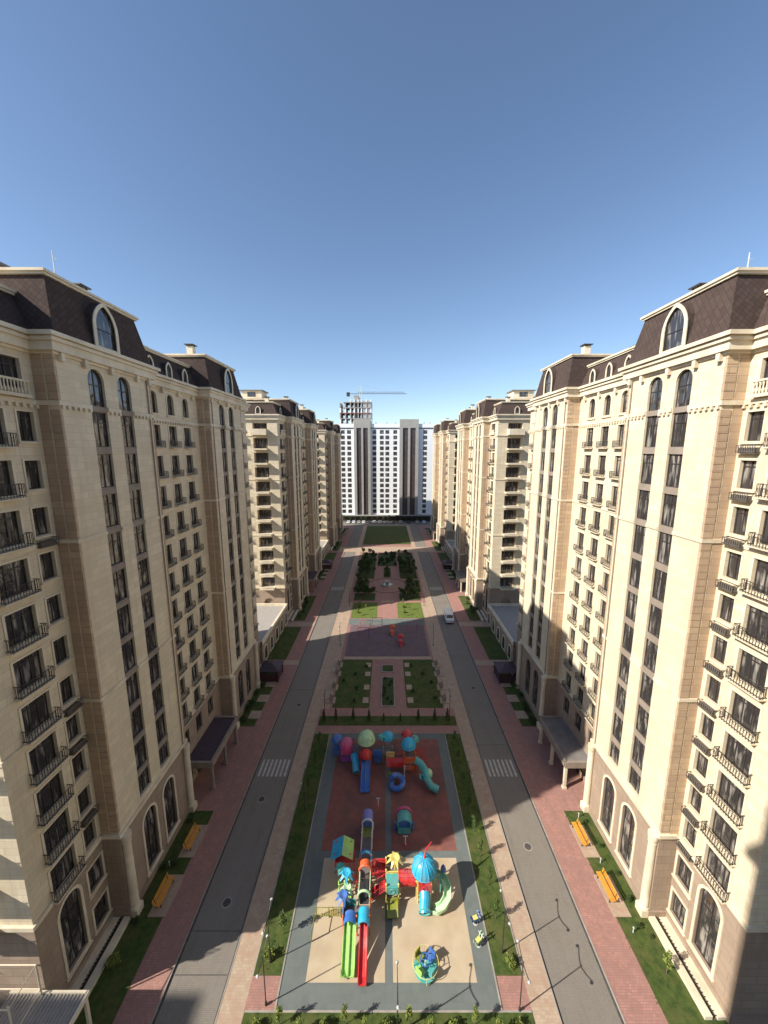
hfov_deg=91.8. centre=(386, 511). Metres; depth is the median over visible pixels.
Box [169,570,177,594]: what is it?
window
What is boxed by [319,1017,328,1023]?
bush
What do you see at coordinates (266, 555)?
window
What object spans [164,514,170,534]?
window
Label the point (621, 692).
window
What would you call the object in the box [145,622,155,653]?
window
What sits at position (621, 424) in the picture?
window
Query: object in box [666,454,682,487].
window
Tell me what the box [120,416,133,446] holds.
window
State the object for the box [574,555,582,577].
window
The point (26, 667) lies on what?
window
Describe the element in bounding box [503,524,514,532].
window
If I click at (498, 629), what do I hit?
window
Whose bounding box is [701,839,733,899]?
window
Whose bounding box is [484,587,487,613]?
window
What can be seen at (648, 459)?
window
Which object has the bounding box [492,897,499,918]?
sapling
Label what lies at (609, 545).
window
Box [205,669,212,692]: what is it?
window
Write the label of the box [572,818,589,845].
bench
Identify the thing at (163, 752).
window
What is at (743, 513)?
window
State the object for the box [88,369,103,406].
window
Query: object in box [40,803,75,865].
window
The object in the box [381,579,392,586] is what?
fountain
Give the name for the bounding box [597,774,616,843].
window
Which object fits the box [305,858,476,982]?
playground floor
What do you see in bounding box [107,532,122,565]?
window
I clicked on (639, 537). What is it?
window
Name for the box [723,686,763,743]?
window
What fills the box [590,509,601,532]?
window
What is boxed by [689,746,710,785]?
window
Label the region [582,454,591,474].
window
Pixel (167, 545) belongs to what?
window
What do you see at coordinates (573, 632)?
window
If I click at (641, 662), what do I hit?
apartment building
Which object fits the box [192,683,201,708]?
window
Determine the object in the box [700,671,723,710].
window
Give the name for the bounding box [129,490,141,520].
window
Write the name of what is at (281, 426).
window
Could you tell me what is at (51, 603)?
window
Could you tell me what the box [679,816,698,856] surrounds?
window
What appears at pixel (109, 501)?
window
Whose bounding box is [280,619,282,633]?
window
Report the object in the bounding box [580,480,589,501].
window
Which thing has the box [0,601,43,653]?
window
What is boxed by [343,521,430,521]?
ground
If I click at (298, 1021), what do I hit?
sapling
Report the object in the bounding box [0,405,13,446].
window
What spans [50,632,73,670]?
window
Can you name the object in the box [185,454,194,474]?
window
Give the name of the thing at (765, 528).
window
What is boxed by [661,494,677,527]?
window
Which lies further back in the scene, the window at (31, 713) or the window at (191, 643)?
the window at (191, 643)
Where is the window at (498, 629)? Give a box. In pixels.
[496,626,499,642]
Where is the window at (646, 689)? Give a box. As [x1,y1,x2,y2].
[640,672,653,705]
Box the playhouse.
[394,806,413,833]
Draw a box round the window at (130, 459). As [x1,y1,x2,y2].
[125,454,137,483]
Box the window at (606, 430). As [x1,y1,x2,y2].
[599,425,609,447]
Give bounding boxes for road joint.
[175,974,226,975]
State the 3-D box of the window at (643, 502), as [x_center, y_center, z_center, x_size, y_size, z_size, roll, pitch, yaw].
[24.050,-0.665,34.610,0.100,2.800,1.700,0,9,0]
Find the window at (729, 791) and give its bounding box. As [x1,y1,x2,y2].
[712,765,747,826]
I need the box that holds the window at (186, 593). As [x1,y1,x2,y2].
[183,587,192,612]
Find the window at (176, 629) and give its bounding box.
[174,623,181,644]
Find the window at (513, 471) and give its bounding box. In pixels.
[506,467,517,476]
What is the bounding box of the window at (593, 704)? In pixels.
[588,699,595,720]
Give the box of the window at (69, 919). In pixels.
[57,884,92,982]
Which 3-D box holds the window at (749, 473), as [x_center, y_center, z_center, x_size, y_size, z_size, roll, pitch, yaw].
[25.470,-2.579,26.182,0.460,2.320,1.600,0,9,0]
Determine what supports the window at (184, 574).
in the apartment building at (130, 664)
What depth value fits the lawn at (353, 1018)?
27.80 m
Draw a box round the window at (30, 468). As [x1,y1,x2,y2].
[21,458,48,492]
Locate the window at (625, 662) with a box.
[619,653,629,684]
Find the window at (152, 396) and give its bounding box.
[150,389,160,415]
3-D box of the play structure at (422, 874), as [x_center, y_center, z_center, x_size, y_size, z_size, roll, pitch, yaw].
[-1.495,34.003,34.975,12.122,5.291,11.149,9,13,43]
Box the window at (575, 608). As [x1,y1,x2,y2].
[570,602,578,625]
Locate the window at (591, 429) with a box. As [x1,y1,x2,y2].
[584,426,594,447]
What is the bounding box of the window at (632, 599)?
[626,591,637,621]
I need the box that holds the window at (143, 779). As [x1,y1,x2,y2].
[138,765,148,793]
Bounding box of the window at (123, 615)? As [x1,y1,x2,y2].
[117,604,130,638]
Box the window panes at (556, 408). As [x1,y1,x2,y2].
[526,405,592,741]
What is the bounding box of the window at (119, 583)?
[112,568,126,602]
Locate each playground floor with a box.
[277,734,500,1009]
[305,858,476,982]
[321,739,456,850]
[344,625,429,656]
[348,619,424,624]
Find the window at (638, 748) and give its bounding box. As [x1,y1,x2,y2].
[632,736,644,769]
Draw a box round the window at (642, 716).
[636,705,648,738]
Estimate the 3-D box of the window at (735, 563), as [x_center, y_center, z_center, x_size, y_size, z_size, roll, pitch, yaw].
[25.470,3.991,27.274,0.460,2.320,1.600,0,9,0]
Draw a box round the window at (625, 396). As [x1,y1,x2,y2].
[617,389,627,415]
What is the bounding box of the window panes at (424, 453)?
[422,452,426,512]
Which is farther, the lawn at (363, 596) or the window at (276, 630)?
the lawn at (363, 596)
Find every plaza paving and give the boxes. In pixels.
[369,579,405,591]
[374,581,400,589]
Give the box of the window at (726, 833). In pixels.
[704,803,740,865]
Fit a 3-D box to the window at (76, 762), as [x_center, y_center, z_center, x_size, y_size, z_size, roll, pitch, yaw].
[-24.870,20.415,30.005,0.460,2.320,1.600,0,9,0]
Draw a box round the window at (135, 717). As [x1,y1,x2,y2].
[130,704,142,738]
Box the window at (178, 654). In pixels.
[177,649,183,673]
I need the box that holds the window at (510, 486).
[505,482,517,490]
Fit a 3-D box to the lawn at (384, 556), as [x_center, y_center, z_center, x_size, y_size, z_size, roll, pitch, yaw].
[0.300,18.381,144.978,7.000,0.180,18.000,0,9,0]
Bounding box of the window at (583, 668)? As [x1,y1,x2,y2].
[577,660,586,685]
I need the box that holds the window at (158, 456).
[157,455,166,478]
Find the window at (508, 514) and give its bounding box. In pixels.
[503,510,515,518]
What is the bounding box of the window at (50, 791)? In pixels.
[33,765,67,826]
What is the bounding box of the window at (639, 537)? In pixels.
[633,524,645,554]
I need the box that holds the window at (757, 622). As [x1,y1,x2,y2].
[737,601,767,650]
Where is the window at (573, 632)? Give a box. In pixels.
[568,625,575,648]
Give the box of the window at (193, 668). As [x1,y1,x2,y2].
[190,660,199,685]
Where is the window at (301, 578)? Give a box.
[300,578,302,602]
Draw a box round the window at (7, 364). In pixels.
[0,351,27,392]
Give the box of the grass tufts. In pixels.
[79,737,693,1023]
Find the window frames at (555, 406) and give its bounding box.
[526,406,592,773]
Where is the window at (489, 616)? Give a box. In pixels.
[487,612,490,625]
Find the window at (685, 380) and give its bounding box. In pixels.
[675,369,692,406]
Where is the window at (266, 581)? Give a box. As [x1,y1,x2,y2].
[263,578,274,585]
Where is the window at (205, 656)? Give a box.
[203,647,211,671]
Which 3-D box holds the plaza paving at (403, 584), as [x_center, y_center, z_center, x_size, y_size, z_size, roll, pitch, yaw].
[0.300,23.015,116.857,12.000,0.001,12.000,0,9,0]
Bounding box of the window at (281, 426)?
[279,423,283,432]
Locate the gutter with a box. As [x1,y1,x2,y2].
[152,528,623,1023]
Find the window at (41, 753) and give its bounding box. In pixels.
[25,727,61,786]
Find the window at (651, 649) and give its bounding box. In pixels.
[644,639,657,673]
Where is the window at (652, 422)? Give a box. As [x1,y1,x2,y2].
[645,416,658,446]
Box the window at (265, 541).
[261,537,272,545]
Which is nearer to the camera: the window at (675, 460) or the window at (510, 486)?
the window at (675, 460)
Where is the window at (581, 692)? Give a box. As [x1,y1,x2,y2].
[575,683,584,708]
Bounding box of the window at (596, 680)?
[591,674,597,699]
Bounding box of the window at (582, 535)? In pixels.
[576,530,584,552]
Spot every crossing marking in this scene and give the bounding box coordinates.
[257,760,289,776]
[484,760,517,776]
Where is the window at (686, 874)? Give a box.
[671,850,694,900]
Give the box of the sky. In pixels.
[0,0,767,424]
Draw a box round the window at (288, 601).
[287,587,289,613]
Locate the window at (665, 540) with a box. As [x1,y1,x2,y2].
[656,532,671,565]
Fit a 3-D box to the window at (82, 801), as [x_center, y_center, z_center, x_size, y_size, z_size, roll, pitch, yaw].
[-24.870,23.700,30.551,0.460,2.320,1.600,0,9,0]
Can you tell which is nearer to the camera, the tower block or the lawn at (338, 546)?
the lawn at (338, 546)
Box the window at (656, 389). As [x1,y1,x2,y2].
[649,377,662,410]
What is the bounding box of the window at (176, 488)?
[173,482,183,505]
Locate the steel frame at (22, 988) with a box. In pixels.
[0,964,42,1023]
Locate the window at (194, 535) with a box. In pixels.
[192,530,200,552]
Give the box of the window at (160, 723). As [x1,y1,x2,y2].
[155,712,165,742]
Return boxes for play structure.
[330,809,450,985]
[332,729,438,793]
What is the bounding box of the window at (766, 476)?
[759,463,767,497]
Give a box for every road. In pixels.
[155,523,363,1023]
[343,522,430,525]
[409,523,621,1023]
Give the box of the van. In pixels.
[443,608,453,622]
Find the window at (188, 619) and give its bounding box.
[186,612,194,637]
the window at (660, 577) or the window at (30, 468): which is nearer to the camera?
the window at (30, 468)
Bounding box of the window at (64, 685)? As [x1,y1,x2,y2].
[57,671,79,710]
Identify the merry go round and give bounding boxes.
[412,944,438,985]
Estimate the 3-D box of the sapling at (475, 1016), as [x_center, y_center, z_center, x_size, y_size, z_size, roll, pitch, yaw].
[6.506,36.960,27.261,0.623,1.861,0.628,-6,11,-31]
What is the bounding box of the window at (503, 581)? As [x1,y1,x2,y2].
[500,578,511,585]
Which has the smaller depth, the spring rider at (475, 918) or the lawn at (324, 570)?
the spring rider at (475, 918)
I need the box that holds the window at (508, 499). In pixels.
[504,496,516,504]
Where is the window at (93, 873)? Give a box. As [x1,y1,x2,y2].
[85,850,107,900]
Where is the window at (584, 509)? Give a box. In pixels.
[578,506,587,527]
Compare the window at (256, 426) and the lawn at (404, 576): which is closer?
the window at (256, 426)
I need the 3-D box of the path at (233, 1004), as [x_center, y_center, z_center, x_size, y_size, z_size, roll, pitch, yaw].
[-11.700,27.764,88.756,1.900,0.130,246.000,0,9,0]
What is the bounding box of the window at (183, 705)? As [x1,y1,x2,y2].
[182,699,188,722]
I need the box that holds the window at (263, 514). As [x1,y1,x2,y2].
[259,510,271,518]
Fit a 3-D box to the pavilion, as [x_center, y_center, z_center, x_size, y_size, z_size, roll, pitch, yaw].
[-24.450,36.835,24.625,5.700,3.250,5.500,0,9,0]
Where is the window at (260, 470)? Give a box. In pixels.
[257,467,268,476]
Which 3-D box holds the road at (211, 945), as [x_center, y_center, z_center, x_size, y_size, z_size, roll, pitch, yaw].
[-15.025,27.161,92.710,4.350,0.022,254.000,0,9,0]
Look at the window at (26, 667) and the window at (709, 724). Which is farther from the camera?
the window at (709, 724)
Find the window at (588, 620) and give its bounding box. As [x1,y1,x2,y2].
[582,612,591,637]
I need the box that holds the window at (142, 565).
[137,558,148,588]
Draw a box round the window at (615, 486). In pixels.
[608,484,617,508]
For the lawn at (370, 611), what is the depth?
98.40 m
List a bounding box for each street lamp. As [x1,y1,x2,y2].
[256,934,268,1006]
[261,897,272,962]
[300,766,305,810]
[396,960,399,1023]
[467,759,472,802]
[500,889,510,953]
[517,939,530,1011]
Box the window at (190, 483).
[187,480,196,501]
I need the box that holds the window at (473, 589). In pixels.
[471,578,474,603]
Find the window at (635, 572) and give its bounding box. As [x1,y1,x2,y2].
[629,558,641,588]
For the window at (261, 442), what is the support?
in the apartment building at (281, 435)
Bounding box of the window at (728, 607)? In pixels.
[712,591,736,628]
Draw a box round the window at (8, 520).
[0,507,27,551]
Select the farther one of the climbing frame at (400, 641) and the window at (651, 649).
the climbing frame at (400, 641)
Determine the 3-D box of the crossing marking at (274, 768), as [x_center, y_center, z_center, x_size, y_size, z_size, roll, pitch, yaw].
[-15.000,34.280,49.847,3.660,0.017,2.700,0,9,0]
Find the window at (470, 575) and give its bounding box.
[469,575,471,597]
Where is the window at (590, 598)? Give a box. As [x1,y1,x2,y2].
[584,587,593,612]
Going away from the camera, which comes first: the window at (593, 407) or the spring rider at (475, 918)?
the spring rider at (475, 918)
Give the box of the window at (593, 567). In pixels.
[586,562,596,586]
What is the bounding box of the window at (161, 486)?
[160,484,169,508]
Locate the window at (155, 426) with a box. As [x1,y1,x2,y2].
[154,423,163,447]
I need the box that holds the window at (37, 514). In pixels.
[29,504,54,539]
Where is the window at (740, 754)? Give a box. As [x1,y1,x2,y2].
[716,727,755,786]
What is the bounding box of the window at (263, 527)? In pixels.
[260,524,271,532]
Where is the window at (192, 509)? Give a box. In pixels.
[190,506,198,527]
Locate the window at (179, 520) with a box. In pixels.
[176,509,185,532]
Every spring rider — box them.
[470,910,480,925]
[473,930,483,947]
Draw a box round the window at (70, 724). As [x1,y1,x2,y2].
[63,709,84,748]
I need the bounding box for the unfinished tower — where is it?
[340,395,371,423]
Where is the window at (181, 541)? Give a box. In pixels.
[178,536,189,559]
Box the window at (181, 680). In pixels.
[179,674,186,695]
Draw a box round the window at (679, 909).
[666,885,688,936]
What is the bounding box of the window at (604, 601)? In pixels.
[598,597,605,620]
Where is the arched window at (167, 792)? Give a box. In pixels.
[162,774,180,843]
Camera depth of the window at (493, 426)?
88.14 m
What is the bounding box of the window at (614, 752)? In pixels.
[610,741,619,765]
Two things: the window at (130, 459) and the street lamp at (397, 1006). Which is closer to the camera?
the street lamp at (397, 1006)
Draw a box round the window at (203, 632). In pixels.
[201,625,208,648]
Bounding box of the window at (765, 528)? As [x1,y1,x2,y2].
[754,507,767,547]
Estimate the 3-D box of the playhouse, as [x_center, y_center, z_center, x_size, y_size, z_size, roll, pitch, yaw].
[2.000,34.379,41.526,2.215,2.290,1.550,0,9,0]
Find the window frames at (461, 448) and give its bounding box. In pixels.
[456,448,467,570]
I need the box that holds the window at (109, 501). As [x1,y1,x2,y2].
[102,493,117,527]
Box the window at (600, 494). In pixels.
[594,482,604,505]
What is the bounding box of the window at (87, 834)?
[81,816,99,856]
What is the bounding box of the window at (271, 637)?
[270,635,273,651]
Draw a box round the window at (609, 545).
[604,542,611,563]
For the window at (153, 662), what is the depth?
37.53 m
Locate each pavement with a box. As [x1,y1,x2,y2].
[112,525,354,1023]
[241,525,534,1023]
[418,525,667,1023]
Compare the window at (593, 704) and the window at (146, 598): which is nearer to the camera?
the window at (146, 598)
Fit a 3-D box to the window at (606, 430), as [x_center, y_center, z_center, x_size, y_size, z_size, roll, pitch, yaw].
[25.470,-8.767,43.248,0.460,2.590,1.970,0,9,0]
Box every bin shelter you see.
[259,660,283,681]
[322,559,332,568]
[442,560,451,568]
[493,661,516,683]
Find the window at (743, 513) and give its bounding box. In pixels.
[725,504,751,539]
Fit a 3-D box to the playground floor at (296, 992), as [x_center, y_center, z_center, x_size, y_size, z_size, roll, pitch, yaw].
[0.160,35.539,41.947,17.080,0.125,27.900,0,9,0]
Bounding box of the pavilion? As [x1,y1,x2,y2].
[0,990,91,1023]
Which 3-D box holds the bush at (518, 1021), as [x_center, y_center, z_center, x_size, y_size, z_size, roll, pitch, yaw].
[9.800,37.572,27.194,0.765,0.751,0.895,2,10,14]
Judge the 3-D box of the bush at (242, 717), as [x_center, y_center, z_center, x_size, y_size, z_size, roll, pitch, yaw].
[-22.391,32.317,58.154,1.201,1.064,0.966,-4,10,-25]
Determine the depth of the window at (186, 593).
46.76 m
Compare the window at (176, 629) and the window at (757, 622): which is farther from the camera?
the window at (176, 629)
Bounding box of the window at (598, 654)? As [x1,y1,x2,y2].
[592,649,600,670]
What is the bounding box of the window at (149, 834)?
[142,802,163,877]
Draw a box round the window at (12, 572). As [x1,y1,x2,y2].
[0,555,36,605]
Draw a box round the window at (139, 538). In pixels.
[133,524,145,554]
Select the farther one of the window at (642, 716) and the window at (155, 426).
the window at (155, 426)
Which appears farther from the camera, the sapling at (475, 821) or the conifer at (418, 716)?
the conifer at (418, 716)
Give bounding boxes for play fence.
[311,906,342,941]
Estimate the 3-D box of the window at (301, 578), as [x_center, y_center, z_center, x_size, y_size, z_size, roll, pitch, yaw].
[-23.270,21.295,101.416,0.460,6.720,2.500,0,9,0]
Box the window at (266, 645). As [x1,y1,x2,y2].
[264,644,267,659]
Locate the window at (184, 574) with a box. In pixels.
[181,562,190,586]
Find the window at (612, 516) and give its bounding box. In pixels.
[605,514,614,537]
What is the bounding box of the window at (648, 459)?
[640,454,653,483]
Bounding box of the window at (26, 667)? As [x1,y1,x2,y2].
[9,644,50,699]
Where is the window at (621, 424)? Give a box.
[614,423,623,447]
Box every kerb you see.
[150,527,625,1023]
[245,726,531,1012]
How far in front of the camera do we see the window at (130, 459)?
34.26 m
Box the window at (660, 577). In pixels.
[652,568,666,602]
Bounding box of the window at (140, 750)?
[134,735,146,769]
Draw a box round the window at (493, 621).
[492,619,494,633]
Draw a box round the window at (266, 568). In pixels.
[262,564,273,572]
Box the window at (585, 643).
[580,636,588,661]
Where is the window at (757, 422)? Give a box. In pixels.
[739,408,767,443]
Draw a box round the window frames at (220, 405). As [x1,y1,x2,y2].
[185,405,249,741]
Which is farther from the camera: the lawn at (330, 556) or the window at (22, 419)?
the lawn at (330, 556)
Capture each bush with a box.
[104,951,120,968]
[133,915,140,922]
[160,860,167,869]
[171,858,178,864]
[186,816,192,823]
[239,715,246,721]
[246,703,251,710]
[248,698,255,704]
[252,1017,260,1023]
[264,946,274,960]
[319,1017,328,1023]
[382,1016,391,1023]
[447,1017,456,1023]
[505,952,516,970]
[515,1016,523,1023]
[522,705,528,711]
[528,716,535,723]
[625,893,631,901]
[636,921,642,929]
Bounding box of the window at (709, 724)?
[695,709,716,748]
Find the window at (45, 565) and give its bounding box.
[37,549,61,584]
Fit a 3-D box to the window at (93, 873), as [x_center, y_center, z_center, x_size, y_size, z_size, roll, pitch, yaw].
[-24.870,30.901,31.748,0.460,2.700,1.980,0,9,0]
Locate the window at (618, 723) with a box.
[612,713,622,743]
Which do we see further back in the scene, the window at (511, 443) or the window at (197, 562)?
the window at (511, 443)
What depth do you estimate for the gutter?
38.58 m
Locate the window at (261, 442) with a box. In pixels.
[255,438,267,447]
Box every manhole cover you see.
[222,897,231,907]
[258,796,264,802]
[523,842,531,850]
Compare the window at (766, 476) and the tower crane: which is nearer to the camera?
the window at (766, 476)
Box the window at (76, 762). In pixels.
[69,746,89,785]
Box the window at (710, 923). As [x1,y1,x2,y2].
[686,884,723,982]
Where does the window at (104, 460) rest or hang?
in the apartment building at (130, 664)
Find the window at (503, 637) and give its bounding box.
[501,635,505,651]
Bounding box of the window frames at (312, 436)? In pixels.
[312,436,318,569]
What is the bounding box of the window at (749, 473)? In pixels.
[732,458,759,492]
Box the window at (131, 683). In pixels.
[126,672,138,706]
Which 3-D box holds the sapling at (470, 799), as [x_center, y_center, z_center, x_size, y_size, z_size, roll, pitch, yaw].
[9.903,33.945,43.785,0.696,2.388,0.702,-2,10,-9]
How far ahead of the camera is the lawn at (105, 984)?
31.72 m
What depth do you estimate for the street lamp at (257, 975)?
28.04 m
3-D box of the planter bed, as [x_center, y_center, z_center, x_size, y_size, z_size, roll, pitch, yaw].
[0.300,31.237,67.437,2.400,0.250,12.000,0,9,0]
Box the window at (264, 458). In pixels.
[256,453,268,462]
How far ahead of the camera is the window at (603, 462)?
44.04 m
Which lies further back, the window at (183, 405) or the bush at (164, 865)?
the window at (183, 405)
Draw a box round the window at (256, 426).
[254,424,266,428]
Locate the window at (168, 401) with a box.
[165,393,176,417]
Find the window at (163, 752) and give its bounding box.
[159,740,167,765]
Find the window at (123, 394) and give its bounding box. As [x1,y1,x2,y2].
[117,377,130,410]
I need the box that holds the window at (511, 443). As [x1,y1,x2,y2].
[507,438,519,447]
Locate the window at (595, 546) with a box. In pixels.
[589,536,598,559]
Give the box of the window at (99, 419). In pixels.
[92,412,108,446]
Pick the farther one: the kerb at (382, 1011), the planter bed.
the planter bed
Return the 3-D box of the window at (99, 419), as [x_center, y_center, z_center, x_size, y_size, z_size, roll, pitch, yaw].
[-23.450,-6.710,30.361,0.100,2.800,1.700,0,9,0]
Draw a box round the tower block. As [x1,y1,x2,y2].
[338,419,433,520]
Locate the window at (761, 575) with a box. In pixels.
[744,555,767,599]
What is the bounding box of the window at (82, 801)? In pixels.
[75,781,95,821]
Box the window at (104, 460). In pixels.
[97,454,113,487]
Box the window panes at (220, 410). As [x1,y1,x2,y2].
[185,406,249,741]
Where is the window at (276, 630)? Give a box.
[275,626,278,641]
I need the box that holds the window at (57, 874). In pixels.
[47,839,78,899]
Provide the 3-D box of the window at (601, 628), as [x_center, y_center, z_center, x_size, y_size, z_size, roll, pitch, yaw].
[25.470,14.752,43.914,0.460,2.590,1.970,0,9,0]
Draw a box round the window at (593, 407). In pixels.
[586,397,595,419]
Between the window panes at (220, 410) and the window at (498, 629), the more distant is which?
the window at (498, 629)
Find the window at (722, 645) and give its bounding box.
[706,632,729,670]
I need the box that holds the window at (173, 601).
[172,597,178,620]
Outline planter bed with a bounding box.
[381,665,394,706]
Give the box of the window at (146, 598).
[141,591,152,621]
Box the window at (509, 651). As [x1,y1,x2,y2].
[507,644,511,660]
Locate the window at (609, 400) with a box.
[601,393,611,417]
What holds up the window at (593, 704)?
in the apartment building at (641, 662)
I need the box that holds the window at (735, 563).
[719,549,743,584]
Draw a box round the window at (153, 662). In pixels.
[148,654,159,684]
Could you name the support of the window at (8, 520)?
in the apartment building at (130, 664)
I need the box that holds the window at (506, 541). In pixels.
[502,537,513,545]
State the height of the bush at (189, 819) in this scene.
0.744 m
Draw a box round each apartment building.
[0,262,260,1013]
[239,390,323,620]
[316,418,343,550]
[430,418,457,550]
[450,390,535,620]
[512,267,767,1023]
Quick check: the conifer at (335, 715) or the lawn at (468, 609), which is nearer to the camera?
the conifer at (335, 715)
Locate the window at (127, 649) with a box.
[121,639,134,672]
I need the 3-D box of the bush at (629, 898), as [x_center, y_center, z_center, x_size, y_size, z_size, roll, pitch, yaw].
[22.823,36.341,35.041,0.540,0.590,0.632,9,13,42]
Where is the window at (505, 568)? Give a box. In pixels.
[501,564,512,572]
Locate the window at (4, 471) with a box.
[0,458,21,499]
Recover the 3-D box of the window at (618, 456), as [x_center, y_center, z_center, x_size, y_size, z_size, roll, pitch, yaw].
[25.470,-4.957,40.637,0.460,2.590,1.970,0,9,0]
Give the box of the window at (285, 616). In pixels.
[284,612,287,625]
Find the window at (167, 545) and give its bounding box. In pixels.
[166,542,174,564]
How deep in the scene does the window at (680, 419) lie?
30.52 m
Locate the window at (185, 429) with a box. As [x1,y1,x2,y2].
[183,426,193,447]
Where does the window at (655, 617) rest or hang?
in the apartment building at (641, 662)
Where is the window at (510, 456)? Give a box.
[506,453,518,462]
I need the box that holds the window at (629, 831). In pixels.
[614,802,636,877]
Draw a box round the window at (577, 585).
[572,578,580,601]
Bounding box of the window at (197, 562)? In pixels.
[194,555,202,577]
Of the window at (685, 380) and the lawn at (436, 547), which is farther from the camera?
the lawn at (436, 547)
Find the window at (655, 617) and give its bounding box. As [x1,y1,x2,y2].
[648,604,662,638]
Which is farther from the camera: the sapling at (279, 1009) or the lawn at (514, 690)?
the lawn at (514, 690)
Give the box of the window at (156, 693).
[152,684,162,714]
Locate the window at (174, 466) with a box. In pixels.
[170,454,181,476]
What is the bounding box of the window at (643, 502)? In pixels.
[637,490,649,520]
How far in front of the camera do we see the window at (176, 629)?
44.55 m
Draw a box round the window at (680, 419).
[670,412,687,446]
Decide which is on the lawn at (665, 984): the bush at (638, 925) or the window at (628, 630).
the bush at (638, 925)
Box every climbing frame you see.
[389,624,395,635]
[397,633,403,646]
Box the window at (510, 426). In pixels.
[508,424,520,428]
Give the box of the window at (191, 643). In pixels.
[188,636,197,661]
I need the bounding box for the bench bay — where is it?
[147,530,631,916]
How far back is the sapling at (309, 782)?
46.01 m
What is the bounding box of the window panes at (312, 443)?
[312,443,317,545]
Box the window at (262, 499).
[258,496,270,504]
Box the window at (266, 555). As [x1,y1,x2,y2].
[261,551,273,559]
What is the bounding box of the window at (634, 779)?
[629,766,640,794]
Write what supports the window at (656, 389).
in the apartment building at (641, 662)
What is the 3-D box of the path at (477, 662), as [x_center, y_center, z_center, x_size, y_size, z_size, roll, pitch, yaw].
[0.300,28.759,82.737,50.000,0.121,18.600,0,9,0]
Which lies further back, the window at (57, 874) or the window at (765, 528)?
the window at (57, 874)
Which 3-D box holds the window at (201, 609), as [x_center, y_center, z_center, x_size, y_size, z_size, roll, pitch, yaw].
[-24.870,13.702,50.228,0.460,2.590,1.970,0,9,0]
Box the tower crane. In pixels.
[347,385,398,411]
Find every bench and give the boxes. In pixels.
[151,872,174,907]
[183,822,200,850]
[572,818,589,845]
[596,868,618,902]
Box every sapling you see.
[274,1004,282,1023]
[279,910,286,933]
[295,1016,301,1023]
[300,803,304,813]
[306,776,310,786]
[340,1003,348,1023]
[362,1015,368,1023]
[405,1004,413,1023]
[428,1016,435,1023]
[467,792,472,804]
[470,1004,478,1023]
[471,815,476,831]
[477,837,482,851]
[485,866,491,885]
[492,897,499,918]
[496,1017,502,1023]
[663,950,672,973]
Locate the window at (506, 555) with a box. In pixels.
[501,551,513,559]
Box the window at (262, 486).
[257,482,269,490]
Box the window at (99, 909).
[91,885,112,936]
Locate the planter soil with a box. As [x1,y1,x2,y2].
[382,665,393,704]
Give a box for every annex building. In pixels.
[257,603,287,664]
[320,540,328,559]
[445,540,453,559]
[487,603,518,663]
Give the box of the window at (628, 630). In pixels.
[622,623,633,653]
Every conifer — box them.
[322,709,325,720]
[334,708,337,720]
[351,708,355,718]
[367,709,370,720]
[416,709,419,720]
[432,708,436,719]
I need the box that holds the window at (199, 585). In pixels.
[196,578,204,601]
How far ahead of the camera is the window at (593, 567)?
46.28 m
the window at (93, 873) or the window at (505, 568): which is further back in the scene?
the window at (505, 568)
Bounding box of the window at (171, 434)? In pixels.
[167,425,179,447]
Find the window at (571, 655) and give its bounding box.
[566,647,573,671]
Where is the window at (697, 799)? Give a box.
[684,781,704,821]
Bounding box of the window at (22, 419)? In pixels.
[13,408,41,443]
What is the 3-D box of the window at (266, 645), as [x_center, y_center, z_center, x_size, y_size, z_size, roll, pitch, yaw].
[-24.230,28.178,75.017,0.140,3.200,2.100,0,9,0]
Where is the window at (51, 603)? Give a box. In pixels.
[44,591,67,628]
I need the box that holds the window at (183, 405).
[181,397,190,419]
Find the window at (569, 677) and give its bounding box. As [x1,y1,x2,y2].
[564,669,571,692]
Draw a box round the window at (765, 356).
[754,355,767,392]
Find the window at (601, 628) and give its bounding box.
[596,623,602,647]
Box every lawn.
[74,811,212,1023]
[240,672,276,725]
[242,1012,534,1023]
[254,734,328,975]
[267,627,300,659]
[291,596,315,620]
[318,569,328,579]
[318,716,456,724]
[324,553,336,562]
[332,541,342,550]
[332,660,371,707]
[351,602,377,617]
[354,580,368,591]
[354,593,374,600]
[357,553,375,578]
[363,526,410,543]
[378,553,396,565]
[384,568,390,576]
[397,553,417,578]
[397,602,423,617]
[399,593,420,600]
[403,660,442,707]
[405,580,420,591]
[431,541,441,550]
[437,553,449,562]
[445,569,455,579]
[445,734,521,975]
[458,596,480,620]
[474,627,508,659]
[493,666,536,725]
[564,811,727,1023]
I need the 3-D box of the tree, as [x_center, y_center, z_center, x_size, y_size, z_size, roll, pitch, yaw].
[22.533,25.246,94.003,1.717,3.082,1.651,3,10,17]
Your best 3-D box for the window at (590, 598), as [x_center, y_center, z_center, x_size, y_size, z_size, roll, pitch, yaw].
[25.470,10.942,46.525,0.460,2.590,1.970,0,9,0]
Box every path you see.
[215,525,366,1023]
[283,622,508,664]
[321,547,452,708]
[406,525,560,1023]
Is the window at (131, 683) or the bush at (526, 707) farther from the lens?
the bush at (526, 707)
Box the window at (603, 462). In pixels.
[595,454,607,476]
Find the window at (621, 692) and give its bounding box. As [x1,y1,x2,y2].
[615,683,626,714]
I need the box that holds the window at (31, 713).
[17,686,57,743]
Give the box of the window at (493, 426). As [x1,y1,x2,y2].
[491,423,495,432]
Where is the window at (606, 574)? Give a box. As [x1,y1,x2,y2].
[600,570,608,592]
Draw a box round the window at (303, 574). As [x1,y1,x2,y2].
[303,574,305,598]
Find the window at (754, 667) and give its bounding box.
[730,644,767,699]
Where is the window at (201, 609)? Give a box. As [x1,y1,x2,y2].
[198,602,206,625]
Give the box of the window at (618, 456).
[611,455,620,478]

